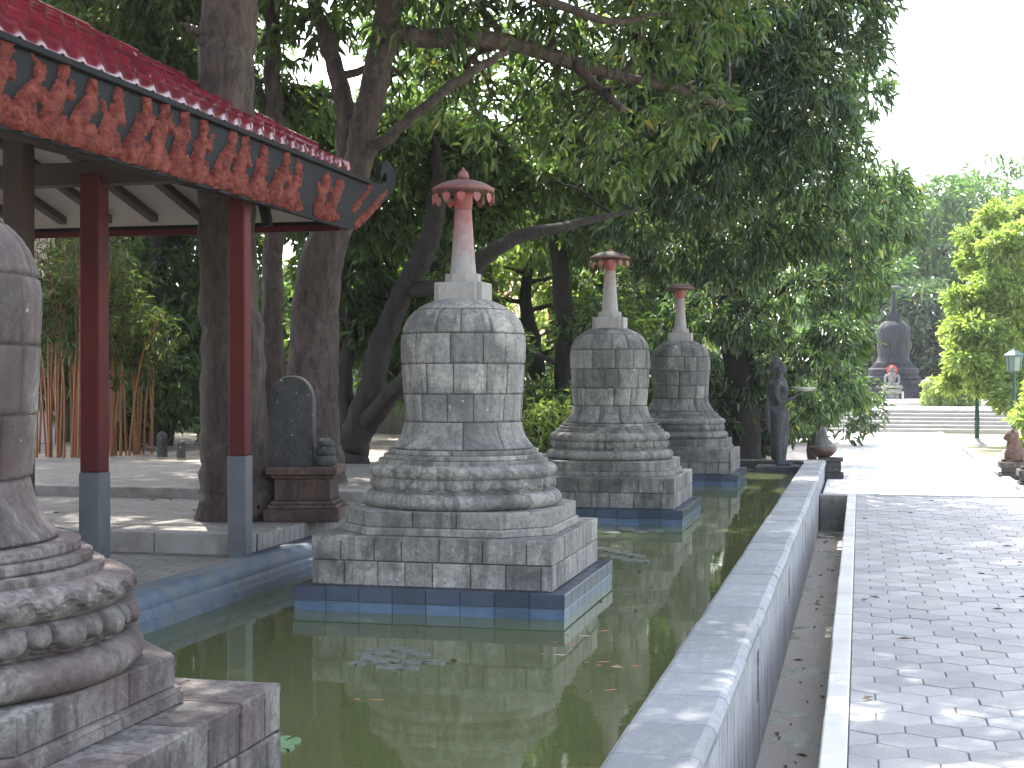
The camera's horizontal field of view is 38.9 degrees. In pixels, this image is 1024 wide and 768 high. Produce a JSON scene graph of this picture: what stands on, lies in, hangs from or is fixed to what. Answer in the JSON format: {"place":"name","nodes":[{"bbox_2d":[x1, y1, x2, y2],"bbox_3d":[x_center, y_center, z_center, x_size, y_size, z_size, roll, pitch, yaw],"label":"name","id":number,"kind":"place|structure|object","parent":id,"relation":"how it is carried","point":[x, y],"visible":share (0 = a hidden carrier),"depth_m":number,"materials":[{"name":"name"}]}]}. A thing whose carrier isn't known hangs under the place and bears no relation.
{"place":"outdoors","nodes":[
{"label":"outdoors","id":0,"kind":"place"},
{"bbox_2d":[110,551,230,585],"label":"pavilion floor","id":1,"kind":"structure","parent":0,"point":[146,567],"depth_m":9.98,"materials":[{"name":"stone"}]},
{"bbox_2d":[0,0,395,558],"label":"pavilion","id":2,"kind":"structure","parent":1,"relation":"on","point":[104,137],"depth_m":9.88,"materials":[{"name":"red paint"}]},
{"bbox_2d":[130,535,312,634],"bbox_3d":[-1.493,1.423,11.317,0.315,0.460,25.300,0,0,13],"label":"pool coping","id":3,"kind":"object","parent":1,"relation":"on","point":[168,601],"visible":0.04,"depth_m":9.31,"materials":[{"name":"blue stone"}]},
{"bbox_2d":[35,495,362,550],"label":"plaza","id":4,"kind":"structure","parent":0,"point":[166,514],"depth_m":11.77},
{"bbox_2d":[40,0,275,521],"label":"tree","id":5,"kind":"object","parent":4,"relation":"on","point":[225,34],"visible":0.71,"depth_m":11.39,"materials":[{"name":"brown plant"}]},
{"bbox_2d":[64,528,255,554],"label":"plaza kerb","id":6,"kind":"structure","parent":4,"relation":"on","point":[161,541],"depth_m":10.53,"materials":[{"name":"stone"}]},
{"bbox_2d":[35,484,365,501],"bbox_3d":[-28.274,1.438,19.858,55.745,0.960,0.195,0,0,13],"label":"plaza step","id":7,"kind":"object","parent":4,"relation":"on","point":[188,492],"depth_m":13.82,"materials":[{"name":"stone"}]},
{"bbox_2d":[263,464,348,521],"bbox_3d":[-1.661,0.876,11.754,0.600,0.430,0.600,0,0,2],"label":"stone pedestal","id":8,"kind":"object","parent":4,"relation":"on","point":[306,493],"visible":0.96,"depth_m":11.51,"materials":[{"name":"stone"}]},
{"bbox_2d":[268,376,315,465],"bbox_3d":[-1.783,0.296,11.760,0.370,0.729,0.140,0,0,2],"label":"stela","id":9,"kind":"object","parent":8,"relation":"on","point":[292,414],"visible":0.96,"depth_m":11.69,"materials":[{"name":"stone"}]},
{"bbox_2d":[314,438,336,465],"bbox_3d":[-1.503,0.548,11.684,0.180,0.225,0.180,0,0,13],"label":"carved stone","id":10,"kind":"object","parent":8,"relation":"on","point":[325,451],"visible":1,"depth_m":11.62,"materials":[{"name":"stone"}]},
{"bbox_2d":[35,459,372,489],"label":"plaza","id":11,"kind":"structure","parent":0,"point":[142,473],"depth_m":15.94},
{"bbox_2d":[44,0,356,411],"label":"tree","id":12,"kind":"object","parent":11,"relation":"on","point":[142,21],"visible":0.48,"depth_m":15.55,"materials":[{"name":"brown plant"}]},
{"bbox_2d":[35,438,547,463],"bbox_3d":[-26.546,1.423,27.156,55.700,0.930,6.795,0,0,13],"label":"garden bed","id":13,"kind":"object","parent":11,"relation":"on","point":[378,449],"depth_m":20.55,"materials":[{"name":"soil"}]},
{"bbox_2d":[35,239,71,452],"bbox_3d":[-7.050,-0.562,20.646,1.943,3.136,1.620,0,0,13],"label":"bamboo clump","id":14,"kind":"object","parent":13,"relation":"on","point":[40,424],"visible":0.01,"depth_m":20.70,"materials":[{"name":"green plant"}]},
{"bbox_2d":[35,236,136,458],"bbox_3d":[-6.038,-0.775,19.505,2.316,3.572,1.629,0,0,13],"label":"bamboo clump","id":15,"kind":"object","parent":13,"relation":"on","point":[58,303],"visible":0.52,"depth_m":19.49,"materials":[{"name":"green plant"}]},
{"bbox_2d":[38,8,197,436],"bbox_3d":[-7.974,-3.374,25.329,6.650,9.410,5.029,0,0,13],"label":"tree","id":16,"kind":"object","parent":13,"relation":"on","point":[67,386],"visible":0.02,"depth_m":23.48,"materials":[{"name":"green plant"}]},
{"bbox_2d":[68,246,191,455],"bbox_3d":[-5.315,-0.468,20.130,1.746,2.952,1.522,0,0,-24],"label":"bamboo clump","id":17,"kind":"object","parent":13,"relation":"on","point":[136,342],"visible":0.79,"depth_m":20.06,"materials":[{"name":"green plant"}]},
{"bbox_2d":[109,392,154,451],"bbox_3d":[-5.916,0.655,21.585,1.211,1.118,1.025,0,0,13],"label":"shrub","id":18,"kind":"object","parent":13,"relation":"on","point":[128,418],"visible":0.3,"depth_m":21.32,"materials":[{"name":"green plant"}]},
{"bbox_2d":[156,431,167,456],"bbox_3d":[-4.659,0.800,19.303,0.154,0.340,0.154,0,0,13],"label":"stone bollard","id":19,"kind":"object","parent":13,"relation":"on","point":[161,437],"visible":1,"depth_m":19.25,"materials":[{"name":"stone"}]},
{"bbox_2d":[67,233,292,445],"bbox_3d":[-5.190,-1.653,23.512,3.594,6.033,4.026,0,0,-28],"label":"tree","id":20,"kind":"object","parent":13,"relation":"on","point":[157,256],"visible":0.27,"depth_m":22.80,"materials":[{"name":"green plant"}]},
{"bbox_2d":[176,440,185,457],"bbox_3d":[-4.337,0.851,19.004,0.132,0.240,0.132,0,0,13],"label":"stone bollard","id":21,"kind":"object","parent":13,"relation":"on","point":[181,449],"visible":1,"depth_m":18.96,"materials":[{"name":"stone"}]},
{"bbox_2d":[190,416,200,444],"bbox_3d":[-3.951,0.750,20.530,1.052,0.875,1.218,0,0,-40],"label":"shrub","id":22,"kind":"object","parent":13,"relation":"on","point":[197,428],"visible":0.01,"depth_m":20.45,"materials":[{"name":"green plant"}]},
{"bbox_2d":[174,432,400,440],"bbox_3d":[-23.839,1.164,41.211,54.400,0.489,21.795,0,0,13],"label":"raised garden","id":23,"kind":"object","parent":13,"relation":"on","point":[378,437],"depth_m":27.02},
{"bbox_2d":[35,237,136,442],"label":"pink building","id":24,"kind":"structure","parent":23,"relation":"on","point":[68,431],"depth_m":24.16,"materials":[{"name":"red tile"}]},
{"bbox_2d":[70,0,302,431],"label":"tree","id":25,"kind":"object","parent":23,"relation":"on","point":[261,17],"visible":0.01,"depth_m":29.89,"materials":[{"name":"green plant"}]},
{"bbox_2d":[153,81,452,429],"bbox_3d":[-3.179,-2.171,26.000,5.195,6.954,5.244,0,0,13],"label":"tree","id":26,"kind":"object","parent":23,"relation":"on","point":[356,377],"depth_m":26.08,"materials":[{"name":"green plant"}]},
{"bbox_2d":[175,392,525,433],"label":"garden wall","id":27,"kind":"structure","parent":23,"relation":"on","point":[391,424],"depth_m":28.34,"materials":[{"name":"concrete"}]},
{"bbox_2d":[303,0,553,381],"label":"tree","id":28,"kind":"object","parent":23,"relation":"on","point":[413,83],"visible":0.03,"depth_m":29.24,"materials":[{"name":"green plant"}]},
{"bbox_2d":[445,212,639,406],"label":"tree","id":29,"kind":"object","parent":23,"relation":"on","point":[528,263],"visible":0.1,"depth_m":26.82,"materials":[{"name":"green plant"}]},
{"bbox_2d":[497,1,756,372],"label":"tree","id":30,"kind":"object","parent":23,"relation":"on","point":[541,319],"visible":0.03,"depth_m":32.39,"materials":[{"name":"green plant"}]},
{"bbox_2d":[548,101,795,363],"bbox_3d":[3.664,-3.008,32.705,5.428,8.607,6.121,0,0,13],"label":"tree","id":31,"kind":"object","parent":23,"relation":"on","point":[692,317],"visible":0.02,"depth_m":32.07,"materials":[{"name":"green plant"}]},
{"bbox_2d":[362,82,539,374],"bbox_3d":[-1.117,-1.789,23.968,3.553,6.235,3.428,0,0,13],"label":"tree","id":32,"kind":"object","parent":13,"relation":"on","point":[441,256],"visible":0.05,"depth_m":23.12,"materials":[{"name":"green plant"}]},
{"bbox_2d":[282,84,641,463],"bbox_3d":[-0.873,-1.339,18.220,4.883,5.045,2.564,0,0,13],"label":"tree","id":33,"kind":"object","parent":13,"relation":"on","point":[383,301],"visible":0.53,"depth_m":17.92,"materials":[{"name":"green plant"}]},
{"bbox_2d":[520,396,573,451],"bbox_3d":[0.513,0.661,21.043,1.250,0.991,1.061,0,0,13],"label":"shrub","id":34,"kind":"object","parent":13,"relation":"on","point":[549,421],"visible":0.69,"depth_m":20.85,"materials":[{"name":"green plant"}]},
{"bbox_2d":[487,13,662,441],"bbox_3d":[0.522,-2.111,23.014,3.826,7.019,4.103,0,0,13],"label":"tree","id":35,"kind":"object","parent":13,"relation":"on","point":[567,331],"visible":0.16,"depth_m":22.68,"materials":[{"name":"green plant"}]},
{"bbox_2d":[740,459,803,468],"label":"pool end wall","id":36,"kind":"structure","parent":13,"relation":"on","point":[750,463],"depth_m":23.05,"materials":[{"name":"stone"}]},
{"bbox_2d":[255,0,795,482],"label":"tree","id":37,"kind":"object","parent":11,"relation":"on","point":[313,350],"visible":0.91,"depth_m":15.21,"materials":[{"name":"green plant"}]},
{"bbox_2d":[143,469,795,767],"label":"water","id":38,"kind":"structure","parent":0,"point":[500,693],"depth_m":7.44,"materials":[{"name":"liquid"}]},
{"bbox_2d":[0,219,280,767],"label":"stupa","id":39,"kind":"object","parent":38,"relation":"on","point":[88,679],"visible":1,"depth_m":4.02,"materials":[{"name":"stone"}]},
{"bbox_2d":[281,743,293,751],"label":"lily pad","id":40,"kind":"object","parent":38,"relation":"on","point":[288,746],"visible":0.43,"depth_m":5.67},
{"bbox_2d":[281,735,300,744],"bbox_3d":[-0.908,1.424,5.781,0.130,0.013,0.130,0,0,13],"label":"lily pad","id":41,"kind":"object","parent":38,"relation":"on","point":[294,740],"visible":0.58,"depth_m":5.78,"materials":[{"name":"plant"}]},
{"bbox_2d":[348,661,365,665],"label":"lily pad","id":42,"kind":"object","parent":38,"relation":"on","point":[357,662],"visible":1,"depth_m":7.34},
{"bbox_2d":[355,652,371,655],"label":"lily pad","id":43,"kind":"object","parent":38,"relation":"on","point":[362,654],"visible":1,"depth_m":7.58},
{"bbox_2d":[360,655,381,660],"bbox_3d":[-0.727,1.417,7.487,0.114,0.013,0.114,0,0,13],"label":"lily pad","id":44,"kind":"object","parent":38,"relation":"on","point":[368,658],"visible":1,"depth_m":7.49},
{"bbox_2d":[365,648,390,653],"bbox_3d":[-0.709,1.416,7.679,0.139,0.013,0.138,0,0,13],"label":"lily pad","id":45,"kind":"object","parent":38,"relation":"on","point":[379,651],"visible":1,"depth_m":7.66,"materials":[{"name":"plant"}]},
{"bbox_2d":[372,658,399,663],"bbox_3d":[-0.645,1.417,7.408,0.139,0.013,0.140,0,0,13],"label":"lily pad","id":46,"kind":"object","parent":38,"relation":"on","point":[380,660],"visible":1,"depth_m":7.41,"materials":[{"name":"plant"}]},
{"bbox_2d":[376,663,402,670],"bbox_3d":[-0.615,1.417,7.257,0.137,0.013,0.134,0,0,13],"label":"lily pad","id":47,"kind":"object","parent":38,"relation":"on","point":[390,667],"visible":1,"depth_m":7.24,"materials":[{"name":"plant"}]},
{"bbox_2d":[383,646,399,649],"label":"lily pad","id":48,"kind":"object","parent":38,"relation":"on","point":[388,647],"visible":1,"depth_m":7.77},
{"bbox_2d":[389,653,406,656],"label":"lily pad","id":49,"kind":"object","parent":38,"relation":"on","point":[398,655],"visible":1,"depth_m":7.56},
{"bbox_2d":[392,646,417,651],"bbox_3d":[-0.572,1.415,7.735,0.138,0.013,0.136,0,0,13],"label":"lily pad","id":50,"kind":"object","parent":38,"relation":"on","point":[408,649],"visible":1,"depth_m":7.71,"materials":[{"name":"plant"}]},
{"bbox_2d":[401,666,418,670],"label":"lily pad","id":51,"kind":"object","parent":38,"relation":"on","point":[411,668],"visible":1,"depth_m":7.21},
{"bbox_2d":[401,659,422,664],"bbox_3d":[-0.510,1.417,7.382,0.113,0.013,0.115,0,0,13],"label":"lily pad","id":52,"kind":"object","parent":38,"relation":"on","point":[410,662],"visible":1,"depth_m":7.37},
{"bbox_2d":[409,651,430,656],"bbox_3d":[-0.483,1.416,7.596,0.114,0.012,0.114,0,0,13],"label":"lily pad","id":53,"kind":"object","parent":38,"relation":"on","point":[421,654],"visible":1,"depth_m":7.58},
{"bbox_2d":[423,659,444,664],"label":"lily pad","id":54,"kind":"object","parent":38,"relation":"on","point":[436,661],"visible":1,"depth_m":7.36,"materials":[{"name":"plant"}]},
{"bbox_2d":[293,167,611,620],"bbox_3d":[-0.326,0.106,9.694,1.730,3.108,1.730,0,0,13],"label":"stupa","id":55,"kind":"object","parent":38,"relation":"in","point":[465,509],"visible":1,"depth_m":9.18,"materials":[{"name":"stone"}]},
{"bbox_2d":[597,554,614,556],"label":"lily pad","id":56,"kind":"object","parent":38,"relation":"on","point":[601,555],"visible":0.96,"depth_m":11.80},
{"bbox_2d":[603,549,620,551],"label":"lily pad","id":57,"kind":"object","parent":38,"relation":"on","point":[611,550],"visible":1,"depth_m":12.15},
{"bbox_2d":[603,531,620,533],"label":"lily pad","id":58,"kind":"object","parent":38,"relation":"on","point":[612,532],"visible":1,"depth_m":13.56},
{"bbox_2d":[609,556,626,558],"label":"lily pad","id":59,"kind":"object","parent":38,"relation":"on","point":[616,557],"visible":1,"depth_m":11.67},
{"bbox_2d":[547,249,700,525],"bbox_3d":[1.027,0.112,15.201,1.730,3.050,1.730,0,0,13],"label":"stupa","id":60,"kind":"object","parent":38,"relation":"in","point":[612,457],"visible":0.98,"depth_m":14.77,"materials":[{"name":"stone"}]},
{"bbox_2d":[615,551,632,553],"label":"lily pad","id":61,"kind":"object","parent":38,"relation":"on","point":[624,552],"visible":1,"depth_m":12.00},
{"bbox_2d":[620,559,638,561],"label":"lily pad","id":62,"kind":"object","parent":38,"relation":"on","point":[625,560],"visible":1,"depth_m":11.48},
{"bbox_2d":[627,554,644,556],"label":"lily pad","id":63,"kind":"object","parent":38,"relation":"on","point":[638,555],"visible":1,"depth_m":11.80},
{"bbox_2d":[631,530,647,532],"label":"lily pad","id":64,"kind":"object","parent":38,"relation":"on","point":[638,531],"visible":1,"depth_m":13.64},
{"bbox_2d":[632,560,649,562],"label":"lily pad","id":65,"kind":"object","parent":38,"relation":"on","point":[642,561],"visible":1,"depth_m":11.41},
{"bbox_2d":[648,282,746,486],"bbox_3d":[2.370,0.090,20.411,1.730,3.050,1.730,0,0,13],"label":"stupa","id":66,"kind":"object","parent":38,"relation":"in","point":[686,417],"visible":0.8,"depth_m":20.01,"materials":[{"name":"stone"}]},
{"bbox_2d":[755,357,804,472],"bbox_3d":[4.147,0.618,22.397,0.727,2.078,0.600,0,0,13],"label":"standing statue","id":67,"kind":"object","parent":38,"relation":"in","point":[777,416],"visible":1,"depth_m":22.28,"materials":[{"name":"stone"}]},
{"bbox_2d":[791,387,815,390],"bbox_3d":[4.484,0.081,22.314,0.370,0.064,0.370,0,0,13],"label":"offering bowl","id":68,"kind":"object","parent":67,"relation":"attached to","point":[803,388],"visible":1,"depth_m":22.19,"materials":[{"name":"stone"}]},
{"bbox_2d":[177,0,1023,300],"label":"sky","id":69,"kind":"structure","parent":0,"point":[960,63],"materials":[{"name":"white"}]},
{"bbox_2d":[786,431,839,484],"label":"side path","id":70,"kind":"structure","parent":0,"point":[798,452],"depth_m":31.52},
{"bbox_2d":[831,432,842,456],"bbox_3d":[7.422,1.588,33.191,0.060,0.350,20.000,0,0,13],"label":"path edging","id":71,"kind":"object","parent":70,"relation":"on","point":[838,439],"visible":0.1,"depth_m":35.16,"materials":[{"name":"stone"}]},
{"bbox_2d":[789,175,932,459],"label":"young tree","id":72,"kind":"object","parent":70,"relation":"on","point":[861,356],"visible":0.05,"depth_m":26.70,"materials":[{"name":"green plant"}]},
{"bbox_2d":[823,432,1023,498],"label":"path","id":73,"kind":"structure","parent":0,"point":[938,465],"depth_m":25.08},
{"bbox_2d":[818,457,843,478],"bbox_3d":[5.101,1.339,23.199,0.400,0.330,0.400,0,0,13],"label":"planter pedestal","id":74,"kind":"object","parent":73,"relation":"on","point":[833,468],"visible":0.69,"depth_m":23.02,"materials":[{"name":"stone"}]},
{"bbox_2d":[808,426,836,456],"bbox_3d":[4.975,0.922,23.227,0.470,0.500,0.470,0,0,13],"label":"planter bowl","id":75,"kind":"object","parent":74,"relation":"on","point":[823,447],"visible":1,"depth_m":23.12,"materials":[{"name":"stone"}]},
{"bbox_2d":[847,495,1023,767],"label":"path","id":76,"kind":"structure","parent":0,"point":[958,593],"depth_m":9.06,"materials":[{"name":"stone"}]},
{"bbox_2d":[946,427,1021,480],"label":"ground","id":77,"kind":"structure","parent":0,"point":[991,454],"depth_m":34.50,"materials":[{"name":"concrete"}]},
{"bbox_2d":[178,255,803,391],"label":"distant wood","id":78,"kind":"object","parent":77,"relation":"on","point":[356,370],"visible":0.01,"depth_m":94.08,"materials":[{"name":"plant"}]},
{"bbox_2d":[825,406,1017,433],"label":"wide steps","id":79,"kind":"structure","parent":77,"relation":"on","point":[937,419],"depth_m":43.39,"materials":[{"name":"stone"}]},
{"bbox_2d":[881,389,903,398],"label":"statue plinth","id":80,"kind":"structure","parent":79,"relation":"on","point":[894,395],"depth_m":51.23,"materials":[{"name":"grey stone"}]},
{"bbox_2d":[881,365,902,388],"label":"seated statue","id":81,"kind":"object","parent":80,"relation":"on","point":[891,375],"visible":0.93,"depth_m":51.38,"materials":[{"name":"grey stone"}]},
{"bbox_2d":[918,375,948,405],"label":"shrub","id":82,"kind":"object","parent":79,"relation":"on","point":[936,399],"visible":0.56,"depth_m":49.87,"materials":[{"name":"green plant"}]},
{"bbox_2d":[872,399,1000,405],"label":"terrace kerb","id":83,"kind":"structure","parent":79,"relation":"on","point":[905,402],"depth_m":50.67,"materials":[{"name":"stone"}]},
{"bbox_2d":[942,389,981,406],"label":"shrub","id":84,"kind":"object","parent":79,"relation":"on","point":[962,400],"visible":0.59,"depth_m":49.31,"materials":[{"name":"green plant"}]},
{"bbox_2d":[966,389,987,445],"bbox_3d":[11.160,0.156,34.801,0.520,2.660,0.520,0,0,13],"label":"lamp post","id":85,"kind":"object","parent":77,"relation":"on","point":[976,441],"visible":0.55,"depth_m":34.75,"materials":[{"name":"metal"}]},
{"bbox_2d":[933,195,1023,421],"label":"lime green tree","id":86,"kind":"object","parent":77,"relation":"on","point":[981,330],"visible":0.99,"depth_m":33.64,"materials":[{"name":"green plant"}]},
{"bbox_2d":[938,432,1023,493],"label":"path edging","id":87,"kind":"object","parent":77,"relation":"on","point":[1008,479],"visible":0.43,"depth_m":26.63,"materials":[{"name":"stone"}]},
{"bbox_2d":[998,428,1023,479],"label":"guardian statue","id":88,"kind":"object","parent":77,"relation":"on","point":[1010,462],"visible":1,"depth_m":23.28,"materials":[{"name":"stone"}]},
{"bbox_2d":[1001,348,1023,452],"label":"lamp post","id":89,"kind":"object","parent":77,"relation":"on","point":[1014,356],"visible":0.55,"depth_m":31.44,"materials":[{"name":"metal"}]},
{"bbox_2d":[1001,380,1023,447],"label":"shrub","id":90,"kind":"object","parent":77,"relation":"on","point":[1016,418],"visible":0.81,"depth_m":27.42,"materials":[{"name":"green plant"}]},
{"bbox_2d":[1006,188,1023,205],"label":"tree","id":91,"kind":"object","parent":77,"relation":"on","point":[1019,191],"depth_m":70.26,"materials":[{"name":"green plant"}]},
{"bbox_2d":[1016,440,1023,485],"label":"guardian statue","id":92,"kind":"object","parent":77,"relation":"on","point":[1020,471],"visible":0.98,"depth_m":21.34,"materials":[{"name":"stone"}]},
{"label":"garden soil","id":93,"kind":"structure","parent":0,"visible":0},
{"bbox_2d":[549,164,751,405],"bbox_3d":[2.730,-1.424,26.738,3.800,5.890,4.258,0,0,13],"label":"tree","id":94,"kind":"object","parent":93,"relation":"on","point":[623,281],"visible":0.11,"depth_m":26.04,"materials":[{"name":"green plant"}]},
{"bbox_2d":[712,395,755,441],"bbox_3d":[3.618,0.861,25.780,1.642,1.436,1.639,0,0,13],"label":"shrub","id":95,"kind":"object","parent":93,"relation":"on","point":[737,427],"visible":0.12,"depth_m":25.12,"materials":[{"name":"green plant"}]},
{"bbox_2d":[573,0,929,459],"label":"mango tree","id":96,"kind":"object","parent":93,"relation":"on","point":[788,157],"visible":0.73,"depth_m":21.03,"materials":[{"name":"green plant"}]},
{"bbox_2d":[760,399,797,459],"bbox_3d":[4.667,0.813,26.642,1.270,1.366,1.501,0,0,13],"label":"shrub","id":97,"kind":"object","parent":93,"relation":"on","point":[764,446],"visible":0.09,"depth_m":26.35,"materials":[{"name":"green plant"}]},
{"bbox_2d":[700,0,896,446],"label":"tree","id":98,"kind":"object","parent":93,"relation":"on","point":[866,426],"visible":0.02,"depth_m":34.37,"materials":[{"name":"green plant"}]},
{"label":"ground","id":99,"kind":"structure","parent":0,"visible":0},
{"bbox_2d":[600,460,825,767],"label":"parapet wall","id":100,"kind":"structure","parent":99,"relation":"on","point":[708,702],"depth_m":7.40,"materials":[{"name":"stone"}]},
{"bbox_2d":[756,531,843,767],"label":"gutter","id":101,"kind":"object","parent":99,"relation":"on","point":[810,645],"visible":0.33,"depth_m":10.27,"materials":[{"name":"concrete"}]},
{"bbox_2d":[53,443,1023,767],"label":"fallen leaves","id":102,"kind":"object","parent":101,"relation":"on","point":[815,627],"visible":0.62,"depth_m":10.43,"materials":[{"name":"brown plant"}]},
{"bbox_2d":[818,494,855,767],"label":"kerb","id":103,"kind":"structure","parent":99,"relation":"on","point":[834,747],"depth_m":8.04,"materials":[{"name":"white paint"}]},
{"bbox_2d":[820,494,855,531],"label":"gutter end wall","id":104,"kind":"structure","parent":99,"relation":"on","point":[832,511],"depth_m":19.84,"materials":[{"name":"concrete"}]},
{"label":"terrace","id":105,"kind":"structure","parent":0,"visible":0},
{"bbox_2d":[751,166,966,383],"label":"tree","id":106,"kind":"object","parent":105,"relation":"on","point":[805,326],"visible":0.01,"depth_m":67.96,"materials":[{"name":"green plant"}]},
{"bbox_2d":[833,282,914,383],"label":"tree","id":107,"kind":"object","parent":105,"relation":"on","point":[870,365],"visible":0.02,"depth_m":64.41,"materials":[{"name":"green plant"}]},
{"bbox_2d":[866,283,923,398],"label":"stupa","id":108,"kind":"object","parent":105,"relation":"on","point":[894,335],"visible":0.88,"depth_m":54.92,"materials":[{"name":"black stone"}]},
{"bbox_2d":[868,274,951,386],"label":"tree","id":109,"kind":"object","parent":105,"relation":"on","point":[919,305],"visible":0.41,"depth_m":62.66,"materials":[{"name":"green plant"}]},
{"bbox_2d":[855,195,971,371],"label":"tree","id":110,"kind":"object","parent":105,"relation":"on","point":[917,244],"visible":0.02,"depth_m":71.90,"materials":[{"name":"green plant"}]},
{"bbox_2d":[887,170,1023,362],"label":"tree","id":111,"kind":"object","parent":105,"relation":"on","point":[957,206],"visible":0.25,"depth_m":68.69,"materials":[{"name":"green plant"}]},
{"bbox_2d":[926,146,1023,282],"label":"tree","id":112,"kind":"object","parent":105,"relation":"on","point":[989,176],"visible":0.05,"depth_m":76.98,"materials":[{"name":"green plant"}]},
{"bbox_2d":[927,283,1023,398],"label":"tree","id":113,"kind":"object","parent":105,"relation":"on","point":[936,336],"visible":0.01,"depth_m":63.64,"materials":[{"name":"green plant"}]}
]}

